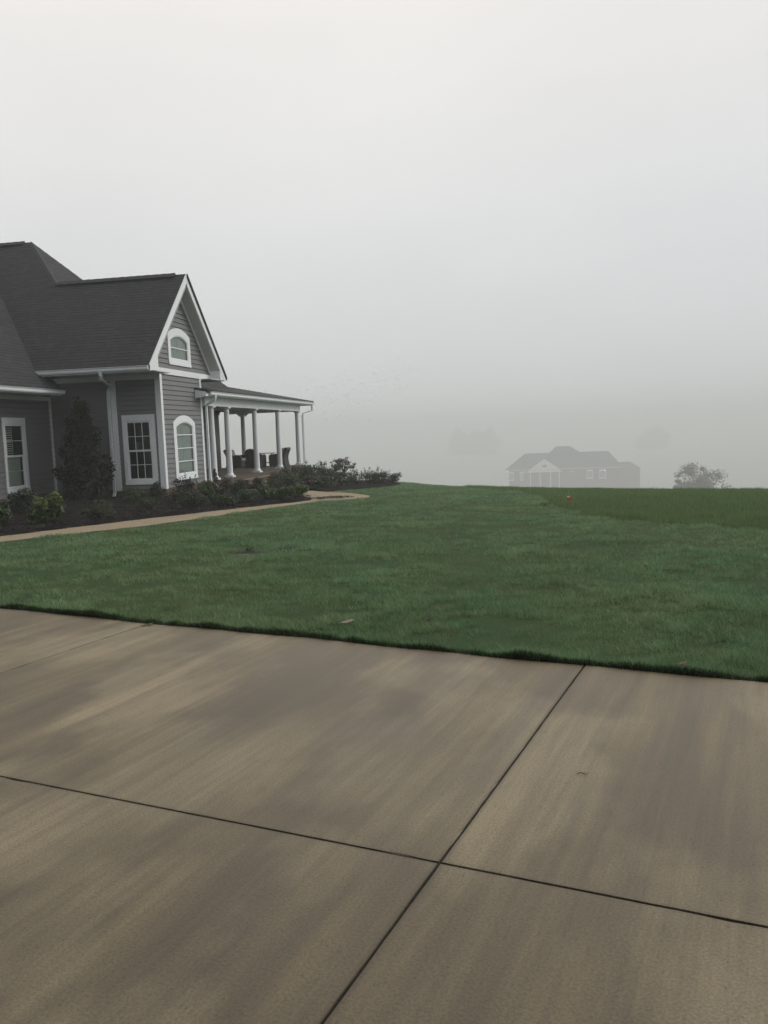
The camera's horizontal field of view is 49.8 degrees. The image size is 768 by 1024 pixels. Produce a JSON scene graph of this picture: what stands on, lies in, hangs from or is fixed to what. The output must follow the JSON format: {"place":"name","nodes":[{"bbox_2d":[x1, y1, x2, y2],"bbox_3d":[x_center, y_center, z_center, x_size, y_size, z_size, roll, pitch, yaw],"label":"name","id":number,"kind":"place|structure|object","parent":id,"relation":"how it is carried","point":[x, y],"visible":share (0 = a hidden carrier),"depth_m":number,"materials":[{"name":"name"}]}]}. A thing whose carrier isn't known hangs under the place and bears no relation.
{"place":"outdoors","nodes":[
{"label":"outdoors","id":0,"kind":"place"},
{"bbox_2d":[0,489,369,541],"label":"garden path","id":1,"kind":"structure","parent":0,"point":[140,522],"depth_m":16.77,"materials":[{"name":"concrete"}]},
{"bbox_2d":[306,496,352,498],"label":"bark litter","id":2,"kind":"object","parent":1,"relation":"on","point":[325,497],"visible":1,"depth_m":22.22,"materials":[{"name":"brown wood"}]},
{"bbox_2d":[264,471,281,486],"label":"shrub","id":3,"kind":"object","parent":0,"point":[274,477],"visible":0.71,"depth_m":28.42,"materials":[{"name":"green plant"}]},
{"bbox_2d":[0,608,767,1023],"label":"driveway","id":4,"kind":"structure","parent":0,"point":[116,910],"depth_m":3.30,"materials":[{"name":"concrete"}]},
{"bbox_2d":[3,683,765,1023],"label":"driveway joints","id":5,"kind":"object","parent":4,"relation":"on","point":[433,871],"visible":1,"depth_m":2.96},
{"bbox_2d":[0,426,767,678],"bbox_3d":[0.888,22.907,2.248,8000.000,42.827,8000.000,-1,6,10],"label":"ground","id":6,"kind":"structure","parent":0,"point":[739,455],"depth_m":11.44,"materials":[{"name":"green plant"}]},
{"bbox_2d":[0,241,313,502],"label":"clapboard house","id":7,"kind":"structure","parent":6,"relation":"on","point":[135,362],"depth_m":25.78,"materials":[{"name":"grey wood"}]},
{"bbox_2d":[0,418,30,493],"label":"window","id":8,"kind":"structure","parent":7,"relation":"in","point":[13,434],"depth_m":24.39,"materials":[{"name":"white paint"}]},
{"bbox_2d":[121,414,158,484],"bbox_3d":[-7.467,-1.939,25.986,1.310,2.210,0.958,-1,6,10],"label":"window","id":9,"kind":"structure","parent":7,"relation":"in","point":[133,426],"depth_m":25.64,"materials":[{"name":"white paint"}]},
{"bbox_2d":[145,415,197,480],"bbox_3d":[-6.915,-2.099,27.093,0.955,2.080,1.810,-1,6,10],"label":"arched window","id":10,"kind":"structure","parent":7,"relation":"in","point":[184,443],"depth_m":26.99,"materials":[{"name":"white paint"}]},
{"bbox_2d":[167,328,191,367],"bbox_3d":[-7.045,-5.287,26.745,0.955,1.200,1.840,-1,6,10],"label":"arched window","id":11,"kind":"structure","parent":7,"relation":"in","point":[178,341],"depth_m":26.76,"materials":[{"name":"white paint"}]},
{"bbox_2d":[214,407,231,414],"bbox_3d":[-6.898,-4.198,34.443,1.257,0.360,1.201,-1,6,10],"label":"ceiling fan","id":12,"kind":"object","parent":7,"relation":"hanging from","point":[217,412],"visible":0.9,"depth_m":34.36,"materials":[{"name":"metal"}]},
{"bbox_2d":[223,450,245,467],"bbox_3d":[-7.228,-2.596,40.185,0.900,0.898,0.840,-1,6,10],"label":"wicker chair","id":13,"kind":"object","parent":7,"relation":"on","point":[238,461],"visible":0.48,"depth_m":39.78,"materials":[{"name":"black wicker"}]},
{"bbox_2d":[244,449,266,467],"bbox_3d":[-6.151,-2.554,39.269,0.910,0.910,0.884,0,6,18],"label":"wicker chair","id":14,"kind":"object","parent":7,"relation":"on","point":[249,456],"visible":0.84,"depth_m":39.04,"materials":[{"name":"black wicker"}]},
{"bbox_2d":[269,447,290,466],"bbox_3d":[-5.005,-2.654,39.900,0.900,0.898,0.840,-1,6,10],"label":"wicker chair","id":15,"kind":"object","parent":7,"relation":"on","point":[273,458],"visible":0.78,"depth_m":39.55,"materials":[{"name":"wicker"}]},
{"bbox_2d":[0,489,321,535],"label":"mulch bed","id":16,"kind":"object","parent":6,"relation":"on","point":[75,506],"visible":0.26,"depth_m":18.64,"materials":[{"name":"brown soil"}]},
{"bbox_2d":[0,499,13,523],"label":"shrub","id":17,"kind":"object","parent":16,"relation":"on","point":[4,512],"visible":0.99,"depth_m":16.47,"materials":[{"name":"green plant"}]},
{"bbox_2d":[6,488,36,512],"bbox_3d":[-8.558,-0.228,19.457,0.640,0.732,0.759,-7,7,-39],"label":"shrub","id":18,"kind":"object","parent":16,"relation":"on","point":[23,498],"visible":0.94,"depth_m":19.31,"materials":[{"name":"green plant"}]},
{"bbox_2d":[27,491,65,522],"bbox_3d":[-6.681,-0.054,16.413,0.704,0.736,0.783,-1,6,10],"label":"shrub","id":19,"kind":"object","parent":16,"relation":"on","point":[48,508],"visible":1,"depth_m":16.31,"materials":[{"name":"green plant"}]},
{"bbox_2d":[51,395,115,500],"bbox_3d":[-8.931,-1.842,24.597,1.732,3.239,1.593,-1,6,10],"label":"magnolia tree","id":20,"kind":"object","parent":16,"relation":"on","point":[82,474],"visible":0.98,"depth_m":24.27,"materials":[{"name":"green plant"}]},
{"bbox_2d":[82,499,115,517],"bbox_3d":[-5.882,-0.024,17.071,0.661,0.493,0.589,-4,6,-20],"label":"shrub","id":21,"kind":"object","parent":16,"relation":"on","point":[104,508],"visible":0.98,"depth_m":17.03,"materials":[{"name":"green plant"}]},
{"bbox_2d":[120,487,144,502],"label":"shrub","id":22,"kind":"object","parent":16,"relation":"on","point":[129,498],"visible":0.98,"depth_m":22.05,"materials":[{"name":"green plant"}]},
{"bbox_2d":[132,496,160,509],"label":"shrub","id":23,"kind":"object","parent":16,"relation":"on","point":[146,502],"visible":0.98,"depth_m":18.59,"materials":[{"name":"green plant"}]},
{"bbox_2d":[148,480,164,498],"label":"shrub","id":24,"kind":"object","parent":16,"relation":"on","point":[154,492],"visible":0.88,"depth_m":22.60,"materials":[{"name":"green plant"}]},
{"bbox_2d":[159,488,180,503],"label":"shrub","id":25,"kind":"object","parent":16,"relation":"on","point":[173,498],"visible":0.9,"depth_m":20.45,"materials":[{"name":"green plant"}]},
{"bbox_2d":[171,473,197,497],"bbox_3d":[-5.520,-0.664,22.895,0.705,0.819,0.679,-1,6,10],"label":"shrub","id":26,"kind":"object","parent":16,"relation":"on","point":[186,486],"visible":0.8,"depth_m":22.81,"materials":[{"name":"green plant"}]},
{"bbox_2d":[176,489,209,506],"bbox_3d":[-4.413,-0.269,19.149,0.751,0.531,0.715,-4,6,-16],"label":"shrub","id":27,"kind":"object","parent":16,"relation":"on","point":[200,500],"visible":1,"depth_m":19.07,"materials":[{"name":"green plant"}]},
{"bbox_2d":[197,480,215,496],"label":"shrub","id":28,"kind":"object","parent":16,"relation":"on","point":[207,491],"visible":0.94,"depth_m":22.70,"materials":[{"name":"green plant"}]},
{"bbox_2d":[210,469,221,492],"bbox_3d":[-5.191,-0.891,25.433,0.463,0.893,0.461,-5,6,-27],"label":"dwarf conifer","id":29,"kind":"object","parent":16,"relation":"on","point":[215,482],"visible":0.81,"depth_m":25.42,"materials":[{"name":"green plant"}]},
{"bbox_2d":[209,491,236,505],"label":"shrub","id":30,"kind":"object","parent":16,"relation":"on","point":[221,499],"visible":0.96,"depth_m":19.53,"materials":[{"name":"green plant"}]},
{"bbox_2d":[218,475,232,494],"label":"shrub","id":31,"kind":"object","parent":16,"relation":"on","point":[224,483],"visible":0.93,"depth_m":23.20,"materials":[{"name":"green plant"}]},
{"bbox_2d":[228,478,246,496],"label":"shrub","id":32,"kind":"object","parent":16,"relation":"on","point":[234,488],"visible":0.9,"depth_m":22.60,"materials":[{"name":"green plant"}]},
{"bbox_2d":[236,488,260,501],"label":"shrub","id":33,"kind":"object","parent":16,"relation":"on","point":[244,497],"visible":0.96,"depth_m":20.34,"materials":[{"name":"green plant"}]},
{"bbox_2d":[252,477,264,490],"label":"shrub","id":34,"kind":"object","parent":16,"relation":"on","point":[258,480],"visible":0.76,"depth_m":24.94,"materials":[{"name":"green plant"}]},
{"bbox_2d":[256,484,272,499],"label":"shrub","id":35,"kind":"object","parent":16,"relation":"on","point":[264,490],"visible":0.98,"depth_m":21.08,"materials":[{"name":"green plant"}]},
{"bbox_2d":[270,486,296,500],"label":"shrub","id":36,"kind":"object","parent":16,"relation":"on","point":[282,492],"visible":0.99,"depth_m":21.24,"materials":[{"name":"green plant"}]},
{"bbox_2d":[290,483,309,496],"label":"shrub","id":37,"kind":"object","parent":16,"relation":"on","point":[300,490],"visible":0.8,"depth_m":22.32,"materials":[{"name":"green plant"}]},
{"bbox_2d":[223,546,299,555],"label":"bare soil","id":38,"kind":"structure","parent":6,"relation":"on","point":[248,552],"depth_m":11.63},
{"bbox_2d":[271,481,285,489],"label":"shrub","id":39,"kind":"object","parent":6,"relation":"on","point":[275,484],"visible":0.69,"depth_m":26.84,"materials":[{"name":"green plant"}]},
{"bbox_2d":[285,477,301,487],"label":"shrub","id":40,"kind":"object","parent":6,"relation":"on","point":[291,480],"visible":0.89,"depth_m":26.71,"materials":[{"name":"green plant"}]},
{"bbox_2d":[248,480,399,491],"bbox_3d":[-2.040,-1.139,35.420,5.309,0.901,17.000,-1,6,10],"label":"mulch bed","id":41,"kind":"object","parent":6,"relation":"on","point":[357,486],"visible":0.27,"depth_m":30.34,"materials":[{"name":"brown soil"}]},
{"bbox_2d":[276,472,296,485],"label":"shrub","id":42,"kind":"object","parent":41,"relation":"on","point":[285,475],"visible":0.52,"depth_m":29.69,"materials":[{"name":"green plant"}]},
{"bbox_2d":[276,465,297,484],"bbox_3d":[-3.938,-1.490,33.933,0.837,0.940,1.010,-7,7,-40],"label":"shrub","id":43,"kind":"object","parent":41,"relation":"on","point":[284,467],"visible":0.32,"depth_m":33.72,"materials":[{"name":"green plant"}]},
{"bbox_2d":[286,465,305,481],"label":"shrub","id":44,"kind":"object","parent":41,"relation":"on","point":[294,469],"visible":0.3,"depth_m":35.41,"materials":[{"name":"green plant"}]},
{"bbox_2d":[298,461,310,482],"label":"shrub","id":45,"kind":"object","parent":41,"relation":"on","point":[301,473],"visible":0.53,"depth_m":34.79,"materials":[{"name":"green plant"}]},
{"bbox_2d":[300,475,320,487],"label":"shrub","id":46,"kind":"object","parent":41,"relation":"on","point":[312,482],"visible":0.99,"depth_m":28.00,"materials":[{"name":"green plant"}]},
{"bbox_2d":[302,462,327,480],"bbox_3d":[-2.592,-1.505,32.359,1.134,1.068,0.889,-1,6,10],"label":"shrub","id":47,"kind":"object","parent":41,"relation":"on","point":[311,471],"visible":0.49,"depth_m":32.30,"materials":[{"name":"green plant"}]},
{"bbox_2d":[313,475,337,487],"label":"shrub","id":48,"kind":"object","parent":41,"relation":"on","point":[327,479],"visible":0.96,"depth_m":28.09,"materials":[{"name":"green plant"}]},
{"bbox_2d":[316,461,342,483],"bbox_3d":[-2.049,-1.474,31.731,1.027,1.046,0.891,-4,6,-20],"label":"shrub","id":49,"kind":"object","parent":41,"relation":"on","point":[328,470],"visible":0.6,"depth_m":31.65,"materials":[{"name":"green plant"}]},
{"bbox_2d":[328,471,352,484],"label":"shrub","id":50,"kind":"object","parent":41,"relation":"on","point":[341,475],"visible":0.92,"depth_m":29.97,"materials":[{"name":"green plant"}]},
{"bbox_2d":[330,456,355,470],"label":"shrub","id":51,"kind":"object","parent":41,"relation":"on","point":[338,461],"visible":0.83,"depth_m":36.29,"materials":[{"name":"green plant"}]},
{"bbox_2d":[344,468,368,483],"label":"shrub","id":52,"kind":"object","parent":41,"relation":"on","point":[354,480],"visible":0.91,"depth_m":32.03,"materials":[{"name":"green plant"}]},
{"bbox_2d":[361,467,383,482],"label":"shrub","id":53,"kind":"object","parent":41,"relation":"on","point":[372,476],"visible":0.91,"depth_m":33.29,"materials":[{"name":"green plant"}]},
{"bbox_2d":[371,469,389,482],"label":"shrub","id":54,"kind":"object","parent":41,"relation":"on","point":[384,477],"visible":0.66,"depth_m":33.99,"materials":[{"name":"green plant"}]},
{"bbox_2d":[381,472,401,482],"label":"shrub","id":55,"kind":"object","parent":41,"relation":"on","point":[393,477],"visible":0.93,"depth_m":35.52,"materials":[{"name":"green plant"}]},
{"bbox_2d":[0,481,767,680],"bbox_3d":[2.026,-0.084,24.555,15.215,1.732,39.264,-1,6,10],"label":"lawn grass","id":56,"kind":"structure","parent":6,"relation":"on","point":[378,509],"depth_m":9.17,"materials":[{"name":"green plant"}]},
{"bbox_2d":[341,619,353,623],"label":"fallen leaf","id":57,"kind":"object","parent":56,"relation":"on","point":[347,621],"visible":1,"depth_m":6.91,"materials":[{"name":"beige plant"}]},
{"bbox_2d":[72,615,756,680],"bbox_3d":[-0.335,0.996,6.656,14.043,0.066,0.539,1,6,28],"label":"turf edge","id":58,"kind":"object","parent":6,"relation":"on","point":[427,649],"visible":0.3,"depth_m":5.80,"materials":[{"name":"plant"}]},
{"bbox_2d":[0,602,767,681],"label":"edge grass","id":59,"kind":"structure","parent":58,"relation":"on","point":[510,654],"depth_m":6.07,"materials":[{"name":"grass turf"}]},
{"bbox_2d":[447,426,472,455],"bbox_3d":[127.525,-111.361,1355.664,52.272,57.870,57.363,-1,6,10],"label":"valley tree","id":60,"kind":"object","parent":6,"relation":"on","point":[457,445],"visible":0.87,"depth_m":1340.83,"materials":[{"name":"grey plant"}]},
{"bbox_2d":[465,426,501,455],"bbox_3d":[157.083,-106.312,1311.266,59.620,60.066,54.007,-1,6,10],"label":"valley tree","id":61,"kind":"object","parent":6,"relation":"on","point":[487,442],"visible":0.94,"depth_m":1297.15,"materials":[{"name":"grey plant"}]},
{"bbox_2d":[505,446,639,488],"bbox_3d":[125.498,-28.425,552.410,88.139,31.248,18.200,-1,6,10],"label":"brick house","id":62,"kind":"structure","parent":6,"relation":"on","point":[563,466],"depth_m":547.56,"materials":[{"name":"grey"}]},
{"bbox_2d":[509,472,513,480],"bbox_3d":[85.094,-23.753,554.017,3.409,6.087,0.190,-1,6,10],"label":"window","id":63,"kind":"structure","parent":62,"relation":"in","point":[511,474],"depth_m":553.96,"materials":[{"name":"white glass"}]},
{"bbox_2d":[542,477,546,487],"bbox_3d":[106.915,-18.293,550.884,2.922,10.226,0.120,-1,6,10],"label":"door","id":64,"kind":"structure","parent":62,"relation":"in","point":[544,479],"depth_m":550.73,"materials":[{"name":"white"}]},
{"bbox_2d":[587,470,592,478],"bbox_3d":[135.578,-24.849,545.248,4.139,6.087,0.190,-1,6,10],"label":"window","id":65,"kind":"structure","parent":62,"relation":"in","point":[589,472],"depth_m":545.18,"materials":[{"name":"white glass"}]},
{"bbox_2d":[599,469,605,478],"bbox_3d":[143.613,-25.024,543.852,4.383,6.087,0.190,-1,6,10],"label":"window","id":66,"kind":"structure","parent":62,"relation":"in","point":[602,474],"depth_m":543.78,"materials":[{"name":"white glass"}]},
{"bbox_2d":[635,424,670,449],"bbox_3d":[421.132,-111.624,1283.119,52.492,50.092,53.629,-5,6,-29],"label":"valley tree","id":67,"kind":"object","parent":6,"relation":"on","point":[656,438],"visible":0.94,"depth_m":1268.38,"materials":[{"name":"grey plant"}]},
{"bbox_2d":[673,479,681,488],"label":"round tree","id":68,"kind":"object","parent":6,"relation":"on","point":[676,485],"visible":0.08,"depth_m":223.59,"materials":[{"name":"grey plant"}]},
{"bbox_2d":[674,461,735,488],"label":"round tree","id":69,"kind":"object","parent":6,"relation":"on","point":[689,471],"visible":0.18,"depth_m":223.39,"materials":[{"name":"grey plant"}]},
{"bbox_2d":[0,0,767,445],"label":"sky","id":70,"kind":"structure","parent":0,"point":[553,213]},
{"bbox_2d":[464,484,767,528],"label":"meadow grass","id":71,"kind":"structure","parent":0,"point":[642,500],"depth_m":16.89,"materials":[{"name":"green plant"}]}
]}

